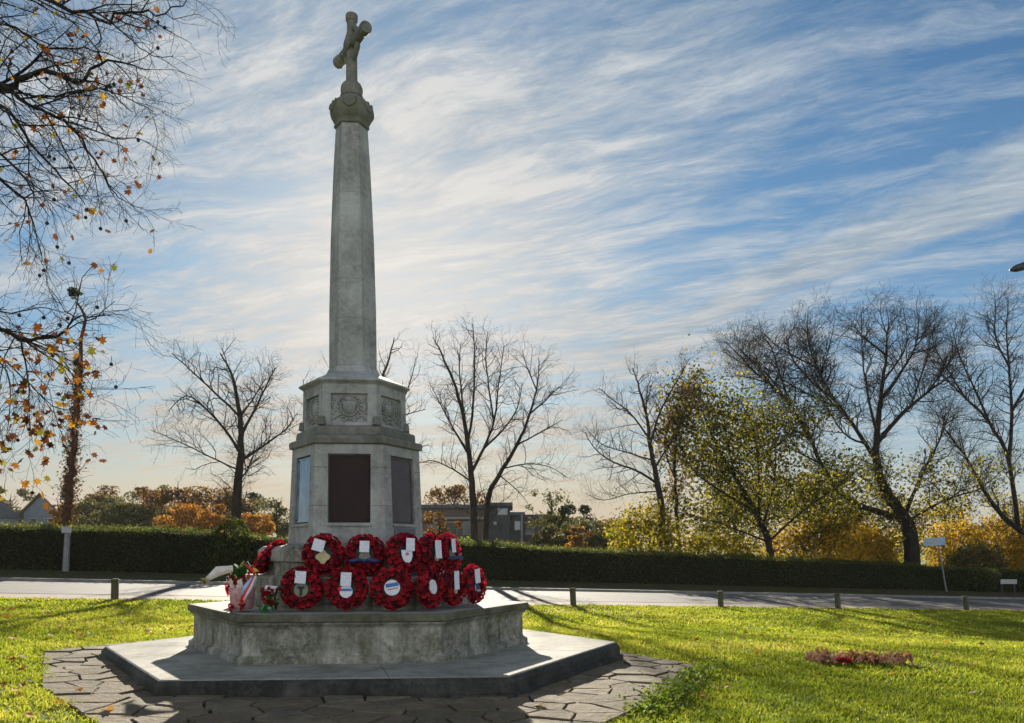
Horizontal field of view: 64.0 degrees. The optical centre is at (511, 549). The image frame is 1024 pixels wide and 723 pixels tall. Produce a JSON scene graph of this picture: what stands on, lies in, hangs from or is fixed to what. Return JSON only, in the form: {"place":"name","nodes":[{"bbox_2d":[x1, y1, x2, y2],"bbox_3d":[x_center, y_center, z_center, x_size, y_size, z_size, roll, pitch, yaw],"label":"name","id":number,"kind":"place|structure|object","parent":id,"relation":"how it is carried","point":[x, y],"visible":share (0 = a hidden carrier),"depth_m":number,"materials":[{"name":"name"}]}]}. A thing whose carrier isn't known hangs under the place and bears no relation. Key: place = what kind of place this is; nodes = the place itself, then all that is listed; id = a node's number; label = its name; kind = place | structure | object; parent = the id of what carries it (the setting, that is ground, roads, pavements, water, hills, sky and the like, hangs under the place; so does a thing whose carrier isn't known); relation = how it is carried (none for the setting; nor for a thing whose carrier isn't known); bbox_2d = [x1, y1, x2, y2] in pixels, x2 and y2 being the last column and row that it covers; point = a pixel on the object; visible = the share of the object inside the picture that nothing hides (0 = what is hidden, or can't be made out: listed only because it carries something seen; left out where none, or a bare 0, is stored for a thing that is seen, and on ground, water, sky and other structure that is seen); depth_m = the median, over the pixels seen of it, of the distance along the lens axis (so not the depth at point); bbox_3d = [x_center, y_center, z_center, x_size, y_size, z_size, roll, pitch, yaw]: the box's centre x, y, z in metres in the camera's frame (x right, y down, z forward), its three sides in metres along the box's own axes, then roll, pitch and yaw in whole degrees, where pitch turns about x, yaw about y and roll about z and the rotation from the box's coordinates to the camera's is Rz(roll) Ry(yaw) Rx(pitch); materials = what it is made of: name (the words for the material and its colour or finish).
{"place":"outdoors","nodes":[
{"label":"outdoors","id":0,"kind":"place"},
{"bbox_2d":[40,638,695,722],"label":"paving","id":1,"kind":"structure","parent":0,"point":[589,698],"depth_m":5.81,"materials":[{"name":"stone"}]},
{"bbox_2d":[101,11,622,699],"bbox_3d":[-1.475,-2.038,8.310,5.265,6.776,4.760,0,0,0],"label":"war memorial","id":2,"kind":"object","parent":1,"relation":"on","point":[355,449],"visible":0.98,"depth_m":7.74,"materials":[{"name":"stone"}]},
{"bbox_2d":[200,566,247,584],"bbox_3d":[-2.839,0.253,8.088,0.452,0.196,0.139,0,0,-16],"label":"paper bouquet","id":3,"kind":"object","parent":2,"relation":"on","point":[216,571],"visible":0.88,"depth_m":8.04,"materials":[{"name":"white paper"}]},
{"bbox_2d":[225,560,258,612],"bbox_3d":[-2.374,0.316,7.159,0.312,0.456,0.278,0,0,35],"label":"flower basket","id":4,"kind":"object","parent":2,"relation":"on","point":[232,589],"visible":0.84,"depth_m":7.07,"materials":[{"name":"plastic"}]},
{"bbox_2d":[239,564,256,602],"bbox_3d":[-2.260,0.288,7.012,0.136,0.334,0.101,0,0,0],"label":"rolled flag","id":5,"kind":"object","parent":4,"relation":"in","point":[247,587],"visible":1,"depth_m":6.99,"materials":[{"name":"fabric"}]},
{"bbox_2d":[252,539,285,573],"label":"poppy wreath","id":6,"kind":"object","parent":2,"relation":"on","point":[261,564],"visible":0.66,"depth_m":7.91,"materials":[{"name":"red paper"}]},
{"bbox_2d":[256,584,283,612],"bbox_3d":[-2.066,0.448,6.991,0.239,0.320,0.150,0,0,13],"label":"poppy spray","id":7,"kind":"object","parent":2,"relation":"on","point":[269,596],"visible":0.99,"depth_m":6.99,"materials":[{"name":"red plant"}]},
{"bbox_2d":[278,566,323,609],"bbox_3d":[-1.829,0.327,7.116,0.393,0.393,0.134,0,-7,-2],"label":"poppy wreath","id":8,"kind":"object","parent":2,"relation":"on","point":[302,586],"visible":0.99,"depth_m":7.09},
{"bbox_2d":[301,533,343,574],"bbox_3d":[-1.708,0.036,7.392,0.395,0.395,0.141,0,-9,-4],"label":"poppy wreath","id":9,"kind":"object","parent":2,"relation":"on","point":[322,554],"visible":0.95,"depth_m":7.36,"materials":[{"name":"red paper"}]},
{"bbox_2d":[323,566,368,610],"bbox_3d":[-1.441,0.332,7.115,0.394,0.392,0.139,0,-7,-4],"label":"poppy wreath","id":10,"kind":"object","parent":2,"relation":"on","point":[346,587],"visible":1,"depth_m":7.08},
{"bbox_2d":[343,534,386,575],"bbox_3d":[-1.323,0.043,7.383,0.389,0.396,0.164,0,-9,-4],"label":"poppy wreath","id":11,"kind":"object","parent":2,"relation":"on","point":[364,553],"visible":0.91,"depth_m":7.36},
{"bbox_2d":[369,565,414,610],"bbox_3d":[-1.041,0.330,7.117,0.392,0.399,0.139,0,-7,-5],"label":"poppy wreath","id":12,"kind":"object","parent":2,"relation":"on","point":[392,588],"visible":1,"depth_m":7.09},
{"bbox_2d":[385,532,423,573],"bbox_3d":[-0.958,0.025,7.397,0.398,0.390,0.144,0,-12,-30],"label":"poppy wreath","id":13,"kind":"object","parent":2,"relation":"on","point":[403,550],"visible":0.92,"depth_m":7.36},
{"bbox_2d":[415,565,443,608],"bbox_3d":[-0.723,0.329,7.219,0.132,0.388,0.399,-9,-4,24],"label":"poppy wreath","id":14,"kind":"object","parent":2,"relation":"on","point":[429,592],"visible":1,"depth_m":7.16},
{"bbox_2d":[420,532,448,573],"bbox_3d":[-0.722,0.032,7.575,0.144,0.400,0.389,-12,-6,30],"label":"poppy wreath","id":15,"kind":"object","parent":2,"relation":"on","point":[432,549],"visible":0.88,"depth_m":7.53,"materials":[{"name":"red paper"}]},
{"bbox_2d":[439,532,463,569],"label":"poppy wreath","id":16,"kind":"object","parent":2,"relation":"on","point":[453,558],"visible":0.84,"depth_m":7.76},
{"bbox_2d":[440,566,465,606],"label":"poppy wreath","id":17,"kind":"object","parent":2,"relation":"on","point":[453,590],"visible":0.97,"depth_m":7.44,"materials":[{"name":"red fabric"}]},
{"bbox_2d":[461,564,486,603],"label":"poppy wreath","id":18,"kind":"object","parent":2,"relation":"on","point":[473,581],"visible":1,"depth_m":7.67,"materials":[{"name":"red fabric"}]},
{"bbox_2d":[0,580,1023,610],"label":"road","id":19,"kind":"structure","parent":0,"point":[45,587],"depth_m":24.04,"materials":[{"name":"grey asphalt"}]},
{"bbox_2d":[0,551,1023,722],"bbox_3d":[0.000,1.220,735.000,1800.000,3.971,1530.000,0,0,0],"label":"ground","id":20,"kind":"structure","parent":0,"point":[77,719],"depth_m":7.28,"materials":[{"name":"green plant"}]},
{"bbox_2d":[0,501,22,528],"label":"slate roofed house","id":21,"kind":"structure","parent":20,"relation":"on","point":[7,513],"depth_m":107.55,"materials":[{"name":"grey stone"}]},
{"bbox_2d":[0,486,35,525],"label":"autumn tree","id":22,"kind":"object","parent":20,"relation":"on","point":[21,492],"visible":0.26,"depth_m":135.79,"materials":[{"name":"green plant"}]},
{"bbox_2d":[23,712,33,716],"bbox_3d":[-3.008,1.026,5.099,0.081,0.010,0.083,18,2,-45],"label":"fallen leaf","id":23,"kind":"object","parent":20,"relation":"on","point":[29,714],"visible":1,"depth_m":5.11,"materials":[{"name":"beige plant"}]},
{"bbox_2d":[19,487,76,526],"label":"gabled house","id":24,"kind":"structure","parent":20,"relation":"on","point":[33,509],"depth_m":110.00,"materials":[{"name":"tile"}]},
{"bbox_2d":[29,518,36,525],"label":"window","id":25,"kind":"structure","parent":24,"relation":"in","point":[32,519],"depth_m":109.88,"materials":[{"name":"grey glass"}]},
{"bbox_2d":[47,504,62,529],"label":"autumn tree","id":26,"kind":"object","parent":20,"relation":"on","point":[53,513],"visible":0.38,"depth_m":94.40,"materials":[{"name":"brown plant"}]},
{"bbox_2d":[61,494,123,527],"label":"autumn tree","id":27,"kind":"object","parent":20,"relation":"on","point":[88,506],"visible":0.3,"depth_m":83.85,"materials":[{"name":"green plant"}]},
{"bbox_2d":[44,277,141,528],"bbox_3d":[-14.034,-4.185,27.394,3.207,9.872,1.707,0,0,0],"label":"slender tree","id":28,"kind":"object","parent":20,"relation":"on","point":[71,470],"visible":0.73,"depth_m":27.34,"materials":[{"name":"red plant"}]},
{"bbox_2d":[111,578,118,599],"bbox_3d":[-8.273,0.875,17.066,0.162,0.558,0.162,1,0,0],"label":"bollard","id":29,"kind":"object","parent":20,"relation":"on","point":[115,588],"visible":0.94,"depth_m":17.00,"materials":[{"name":"brown wood"}]},
{"bbox_2d":[84,485,149,527],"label":"autumn tree","id":30,"kind":"object","parent":20,"relation":"on","point":[97,495],"visible":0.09,"depth_m":92.07,"materials":[{"name":"brown plant"}]},
{"bbox_2d":[0,0,234,509],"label":"plane tree","id":31,"kind":"object","parent":20,"relation":"on","point":[18,78],"visible":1,"depth_m":9.37,"materials":[{"name":"brown plant"}]},
{"bbox_2d":[72,498,175,531],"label":"autumn tree","id":32,"kind":"object","parent":20,"relation":"on","point":[120,512],"visible":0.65,"depth_m":73.38,"materials":[{"name":"green plant"}]},
{"bbox_2d":[103,484,173,531],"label":"autumn tree","id":33,"kind":"object","parent":20,"relation":"on","point":[133,497],"visible":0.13,"depth_m":97.42,"materials":[{"name":"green plant"}]},
{"bbox_2d":[139,480,216,531],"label":"autumn tree","id":34,"kind":"object","parent":20,"relation":"on","point":[164,496],"visible":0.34,"depth_m":78.67,"materials":[{"name":"brown plant"}]},
{"bbox_2d":[151,503,227,535],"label":"autumn tree","id":35,"kind":"object","parent":20,"relation":"on","point":[203,520],"visible":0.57,"depth_m":67.23,"materials":[{"name":"orange plant"}]},
{"bbox_2d":[139,328,302,536],"bbox_3d":[-10.220,-3.586,29.268,6.346,9.004,6.593,0,0,0],"label":"bare tree","id":36,"kind":"object","parent":20,"relation":"on","point":[237,492],"visible":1,"depth_m":29.38,"materials":[{"name":"brown plant"}]},
{"bbox_2d":[199,487,259,523],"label":"autumn tree","id":37,"kind":"object","parent":20,"relation":"on","point":[219,496],"visible":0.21,"depth_m":94.71,"materials":[{"name":"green plant"}]},
{"bbox_2d":[205,515,253,573],"bbox_3d":[-9.409,-0.104,27.300,1.589,2.189,1.427,0,0,0],"label":"ivy bush","id":38,"kind":"object","parent":20,"relation":"on","point":[221,527],"visible":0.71,"depth_m":26.94,"materials":[{"name":"green plant"}]},
{"bbox_2d":[211,492,268,533],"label":"autumn tree","id":39,"kind":"object","parent":20,"relation":"on","point":[252,495],"visible":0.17,"depth_m":100.19,"materials":[{"name":"green plant"}]},
{"bbox_2d":[221,511,275,536],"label":"autumn tree","id":40,"kind":"object","parent":20,"relation":"on","point":[267,526],"visible":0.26,"depth_m":63.49,"materials":[{"name":"orange plant"}]},
{"bbox_2d":[244,495,289,538],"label":"autumn tree","id":41,"kind":"object","parent":20,"relation":"on","point":[282,527],"visible":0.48,"depth_m":83.50,"materials":[{"name":"green plant"}]},
{"bbox_2d":[288,327,445,459],"bbox_3d":[-6.037,-4.089,34.381,6.314,10.196,3.661,0,0,0],"label":"bare tree","id":42,"kind":"object","parent":20,"relation":"on","point":[384,371],"visible":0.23,"depth_m":33.87,"materials":[{"name":"brown plant"}]},
{"bbox_2d":[422,510,461,539],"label":"autumn tree","id":43,"kind":"object","parent":20,"relation":"on","point":[441,525],"visible":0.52,"depth_m":51.65,"materials":[{"name":"orange plant"}]},
{"bbox_2d":[421,505,484,545],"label":"school building","id":44,"kind":"structure","parent":20,"relation":"on","point":[451,514],"depth_m":60.00,"materials":[{"name":"brick"}]},
{"bbox_2d":[427,522,438,533],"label":"window","id":45,"kind":"structure","parent":44,"relation":"in","point":[433,525],"depth_m":59.89,"materials":[{"name":"grey glass"}]},
{"bbox_2d":[445,522,457,534],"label":"window","id":46,"kind":"structure","parent":44,"relation":"in","point":[452,529],"depth_m":59.89,"materials":[{"name":"grey glass"}]},
{"bbox_2d":[463,522,469,534],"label":"window","id":47,"kind":"structure","parent":44,"relation":"in","point":[466,525],"depth_m":59.89,"materials":[{"name":"grey glass"}]},
{"bbox_2d":[422,484,485,504],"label":"autumn tree","id":48,"kind":"object","parent":20,"relation":"on","point":[452,491],"visible":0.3,"depth_m":70.38,"materials":[{"name":"brown plant"}]},
{"bbox_2d":[458,536,475,545],"bbox_3d":[-1.835,0.326,31.334,1.231,1.822,0.870,0,0,0],"label":"shrub","id":49,"kind":"object","parent":20,"relation":"on","point":[464,539],"visible":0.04,"depth_m":31.25,"materials":[{"name":"green plant"}]},
{"bbox_2d":[419,305,538,545],"bbox_3d":[-1.631,-4.101,32.583,5.548,10.644,4.180,0,0,44],"label":"bare tree","id":50,"kind":"object","parent":20,"relation":"on","point":[473,513],"visible":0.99,"depth_m":32.25,"materials":[{"name":"brown plant"}]},
{"bbox_2d":[484,502,512,546],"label":"flat roofed block","id":51,"kind":"structure","parent":20,"relation":"on","point":[497,533],"depth_m":59.40,"materials":[{"name":"stone"}]},
{"bbox_2d":[498,508,507,514],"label":"window","id":52,"kind":"structure","parent":51,"relation":"in","point":[505,510],"depth_m":59.29,"materials":[{"name":"grey glass"}]},
{"bbox_2d":[0,569,1023,597],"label":"verge","id":53,"kind":"structure","parent":20,"relation":"on","point":[13,573],"depth_m":29.30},
{"bbox_2d":[61,527,71,570],"bbox_3d":[-13.757,0.050,25.330,0.300,1.522,0.210,3,0,0],"label":"white post","id":54,"kind":"object","parent":53,"relation":"on","point":[66,531],"visible":0.91,"depth_m":25.26,"materials":[{"name":"grey metal"}]},
{"bbox_2d":[923,537,946,591],"bbox_3d":[18.593,0.711,35.952,1.096,2.557,0.102,0,0,0],"label":"road sign","id":55,"kind":"object","parent":53,"relation":"on","point":[933,541],"visible":0.94,"depth_m":35.91,"materials":[{"name":"grey metal"}]},
{"bbox_2d":[0,518,1023,591],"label":"hedge","id":56,"kind":"object","parent":20,"relation":"on","point":[35,546],"visible":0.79,"depth_m":30.95,"materials":[{"name":"green plant"}]},
{"bbox_2d":[0,577,1023,598],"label":"kerb","id":57,"kind":"structure","parent":20,"relation":"on","point":[224,583],"depth_m":26.60,"materials":[{"name":"concrete"}]},
{"bbox_2d":[510,512,524,547],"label":"annex","id":58,"kind":"object","parent":20,"relation":"on","point":[516,527],"visible":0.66,"depth_m":59.70,"materials":[{"name":"stone"}]},
{"bbox_2d":[514,521,520,530],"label":"window","id":59,"kind":"structure","parent":58,"relation":"in","point":[517,524],"depth_m":59.60,"materials":[{"name":"grey glass"}]},
{"bbox_2d":[475,327,588,542],"bbox_3d":[1.243,-3.914,32.919,5.241,10.264,4.012,0,0,-35],"label":"bare tree","id":60,"kind":"object","parent":20,"relation":"on","point":[488,501],"visible":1,"depth_m":32.91,"materials":[{"name":"brown plant"}]},
{"bbox_2d":[523,515,542,548],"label":"brick annex","id":61,"kind":"object","parent":20,"relation":"on","point":[528,533],"visible":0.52,"depth_m":60.40,"materials":[{"name":"brick"}]},
{"bbox_2d":[525,527,533,535],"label":"window","id":62,"kind":"structure","parent":61,"relation":"in","point":[528,531],"depth_m":60.28,"materials":[{"name":"grey glass"}]},
{"bbox_2d":[525,513,571,547],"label":"autumn tree","id":63,"kind":"object","parent":20,"relation":"on","point":[547,519],"visible":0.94,"depth_m":53.89,"materials":[{"name":"green plant"}]},
{"bbox_2d":[524,488,572,545],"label":"autumn tree","id":64,"kind":"object","parent":20,"relation":"on","point":[550,505],"visible":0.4,"depth_m":95.31,"materials":[{"name":"green plant"}]},
{"bbox_2d":[552,505,571,550],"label":"conifer","id":65,"kind":"object","parent":20,"relation":"on","point":[563,517],"visible":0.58,"depth_m":63.43,"materials":[{"name":"green plant"}]},
{"bbox_2d":[535,504,597,544],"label":"autumn tree","id":66,"kind":"object","parent":20,"relation":"on","point":[581,508],"visible":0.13,"depth_m":69.39,"materials":[{"name":"green plant"}]},
{"bbox_2d":[569,588,575,605],"bbox_3d":[1.523,1.222,20.422,0.162,0.558,0.162,-3,0,0],"label":"bollard","id":67,"kind":"object","parent":20,"relation":"on","point":[572,596],"visible":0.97,"depth_m":20.36,"materials":[{"name":"brown wood"}]},
{"bbox_2d":[564,526,594,548],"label":"autumn tree","id":68,"kind":"object","parent":20,"relation":"on","point":[573,529],"visible":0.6,"depth_m":57.97,"materials":[{"name":"orange plant"}]},
{"bbox_2d":[561,514,627,551],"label":"autumn tree","id":69,"kind":"object","parent":20,"relation":"on","point":[597,540],"visible":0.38,"depth_m":61.05,"materials":[{"name":"green plant"}]},
{"bbox_2d":[596,516,639,553],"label":"autumn tree","id":70,"kind":"object","parent":20,"relation":"on","point":[638,540],"visible":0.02,"depth_m":68.66,"materials":[{"name":"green plant"}]},
{"bbox_2d":[603,496,686,555],"bbox_3d":[5.652,-0.420,34.968,3.620,3.849,2.359,0,0,0],"label":"shrub","id":71,"kind":"object","parent":20,"relation":"on","point":[643,531],"visible":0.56,"depth_m":34.65,"materials":[{"name":"yellow plant"}]},
{"bbox_2d":[571,341,729,550],"bbox_3d":[5.832,-3.634,35.234,7.132,10.265,4.613,0,0,13],"label":"bare tree","id":72,"kind":"object","parent":20,"relation":"on","point":[655,479],"visible":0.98,"depth_m":35.10,"materials":[{"name":"brown plant"}]},
{"bbox_2d":[643,361,708,549],"bbox_3d":[7.268,-3.380,35.849,2.892,9.799,2.267,0,0,0],"label":"leafy tree","id":73,"kind":"object","parent":20,"relation":"on","point":[673,470],"visible":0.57,"depth_m":35.79,"materials":[{"name":"green plant"}]},
{"bbox_2d":[618,654,738,719],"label":"weeds","id":74,"kind":"object","parent":20,"relation":"on","point":[667,692],"visible":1,"depth_m":6.31,"materials":[{"name":"green plant"}]},
{"bbox_2d":[600,469,832,559],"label":"autumn tree","id":75,"kind":"object","parent":20,"relation":"on","point":[711,531],"visible":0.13,"depth_m":45.68,"materials":[{"name":"yellow plant"}]},
{"bbox_2d":[668,529,768,559],"bbox_3d":[9.004,0.352,35.778,4.752,2.568,2.221,0,0,0],"label":"shrub","id":76,"kind":"object","parent":20,"relation":"on","point":[701,543],"visible":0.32,"depth_m":35.48,"materials":[{"name":"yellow plant"}]},
{"bbox_2d":[717,591,723,607],"bbox_3d":[5.554,1.364,21.800,0.162,0.558,0.162,-2,0,0],"label":"bollard","id":77,"kind":"object","parent":20,"relation":"on","point":[720,599],"visible":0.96,"depth_m":21.73,"materials":[{"name":"brown wood"}]},
{"bbox_2d":[641,334,897,559],"bbox_3d":[11.296,-4.053,37.216,11.521,11.531,7.727,0,0,0],"label":"leafy tree","id":78,"kind":"object","parent":20,"relation":"on","point":[719,458],"visible":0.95,"depth_m":36.70,"materials":[{"name":"green plant"}]},
{"bbox_2d":[753,515,877,563],"bbox_3d":[13.768,0.026,37.534,5.910,3.509,2.275,0,0,0],"label":"shrub","id":79,"kind":"object","parent":20,"relation":"on","point":[850,542],"visible":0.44,"depth_m":37.18,"materials":[{"name":"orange plant"}]},
{"bbox_2d":[830,652,837,664],"bbox_3d":[3.312,1.134,8.407,0.080,0.179,0.015,-5,-14,13],"label":"wooden cross","id":80,"kind":"object","parent":20,"relation":"on","point":[834,658],"visible":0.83,"depth_m":8.41,"materials":[{"name":"brown wood"}]},
{"bbox_2d":[744,469,927,557],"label":"autumn tree","id":81,"kind":"object","parent":20,"relation":"on","point":[873,517],"visible":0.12,"depth_m":45.72,"materials":[{"name":"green plant"}]},
{"bbox_2d":[834,593,840,608],"bbox_3d":[9.159,1.493,23.036,0.162,0.558,0.162,-4,0,0],"label":"bollard","id":82,"kind":"object","parent":20,"relation":"on","point":[837,601],"visible":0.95,"depth_m":22.98,"materials":[{"name":"brown wood"}]},
{"bbox_2d":[836,657,851,662],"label":"poppy wreath","id":83,"kind":"object","parent":20,"relation":"on","point":[844,659],"visible":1,"depth_m":8.25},
{"bbox_2d":[815,511,883,558],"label":"shrub","id":84,"kind":"object","parent":20,"relation":"on","point":[857,520],"visible":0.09,"depth_m":42.03,"materials":[{"name":"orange plant"}]},
{"bbox_2d":[697,280,1023,564],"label":"bare tree","id":85,"kind":"object","parent":20,"relation":"on","point":[911,546],"visible":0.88,"depth_m":40.25,"materials":[{"name":"brown plant"}]},
{"bbox_2d":[810,645,912,665],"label":"dried flowers","id":86,"kind":"object","parent":20,"relation":"on","point":[854,656],"visible":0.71,"depth_m":8.52,"materials":[{"name":"red plant"}]},
{"bbox_2d":[835,520,903,562],"bbox_3d":[16.933,0.242,38.839,3.187,3.354,2.167,0,0,0],"label":"shrub","id":87,"kind":"object","parent":20,"relation":"on","point":[889,554],"visible":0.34,"depth_m":38.39,"materials":[{"name":"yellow plant"}]},
{"bbox_2d":[888,654,896,664],"bbox_3d":[3.902,1.158,8.418,0.082,0.185,0.015,7,6,9],"label":"wooden cross","id":88,"kind":"object","parent":20,"relation":"on","point":[892,658],"visible":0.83,"depth_m":8.41,"materials":[{"name":"brown wood"}]},
{"bbox_2d":[872,480,1023,565],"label":"autumn tree","id":89,"kind":"object","parent":20,"relation":"on","point":[930,517],"visible":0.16,"depth_m":47.47,"materials":[{"name":"yellow plant"}]},
{"bbox_2d":[921,511,996,566],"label":"shrub","id":90,"kind":"object","parent":20,"relation":"on","point":[953,534],"visible":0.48,"depth_m":42.47,"materials":[{"name":"yellow plant"}]},
{"bbox_2d":[962,596,968,609],"bbox_3d":[13.607,1.652,24.563,0.162,0.558,0.162,-8,0,0],"label":"bollard","id":91,"kind":"object","parent":20,"relation":"on","point":[965,602],"visible":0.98,"depth_m":24.50,"materials":[{"name":"brown wood"}]},
{"bbox_2d":[908,274,1023,562],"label":"bare tree","id":92,"kind":"object","parent":20,"relation":"on","point":[1015,524],"visible":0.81,"depth_m":43.31,"materials":[{"name":"brown plant"}]},
{"bbox_2d":[918,500,1023,564],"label":"autumn tree","id":93,"kind":"object","parent":20,"relation":"on","point":[1010,501],"visible":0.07,"depth_m":52.46,"materials":[{"name":"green plant"}]},
{"bbox_2d":[938,540,1010,569],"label":"shrub","id":94,"kind":"object","parent":20,"relation":"on","point":[985,555],"visible":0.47,"depth_m":40.76,"materials":[{"name":"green plant"}]},
{"bbox_2d":[960,564,1002,591],"bbox_3d":[21.365,1.356,37.825,2.470,1.434,1.717,0,0,0],"label":"shrub","id":95,"kind":"object","parent":20,"relation":"on","point":[996,581],"visible":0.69,"depth_m":37.33,"materials":[{"name":"green plant"}]},
{"bbox_2d":[958,509,1022,569],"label":"shrub","id":96,"kind":"object","parent":20,"relation":"on","point":[996,533],"visible":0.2,"depth_m":44.96,"materials":[{"name":"yellow plant"}]},
{"bbox_2d":[1000,579,1016,593],"bbox_3d":[22.271,1.760,36.768,0.735,0.880,0.095,0,0,0],"label":"street name sign","id":97,"kind":"object","parent":20,"relation":"on","point":[1008,581],"visible":0.93,"depth_m":36.72,"materials":[{"name":"white metal"}]},
{"bbox_2d":[1000,522,1023,570],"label":"shrub","id":98,"kind":"object","parent":20,"relation":"on","point":[1019,553],"visible":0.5,"depth_m":42.68,"materials":[{"name":"yellow plant"}]},
{"bbox_2d":[1005,506,1023,569],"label":"autumn tree","id":99,"kind":"object","parent":20,"relation":"on","point":[1012,519],"visible":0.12,"depth_m":47.38,"materials":[{"name":"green plant"}]},
{"bbox_2d":[1009,262,1023,271],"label":"street lamp","id":100,"kind":"object","parent":20,"relation":"on","point":[1018,267],"visible":1,"depth_m":26.92,"materials":[{"name":"grey metal"}]},
{"bbox_2d":[0,0,1023,550],"label":"sky","id":101,"kind":"structure","parent":0,"point":[610,179],"materials":[{"name":"blue"}]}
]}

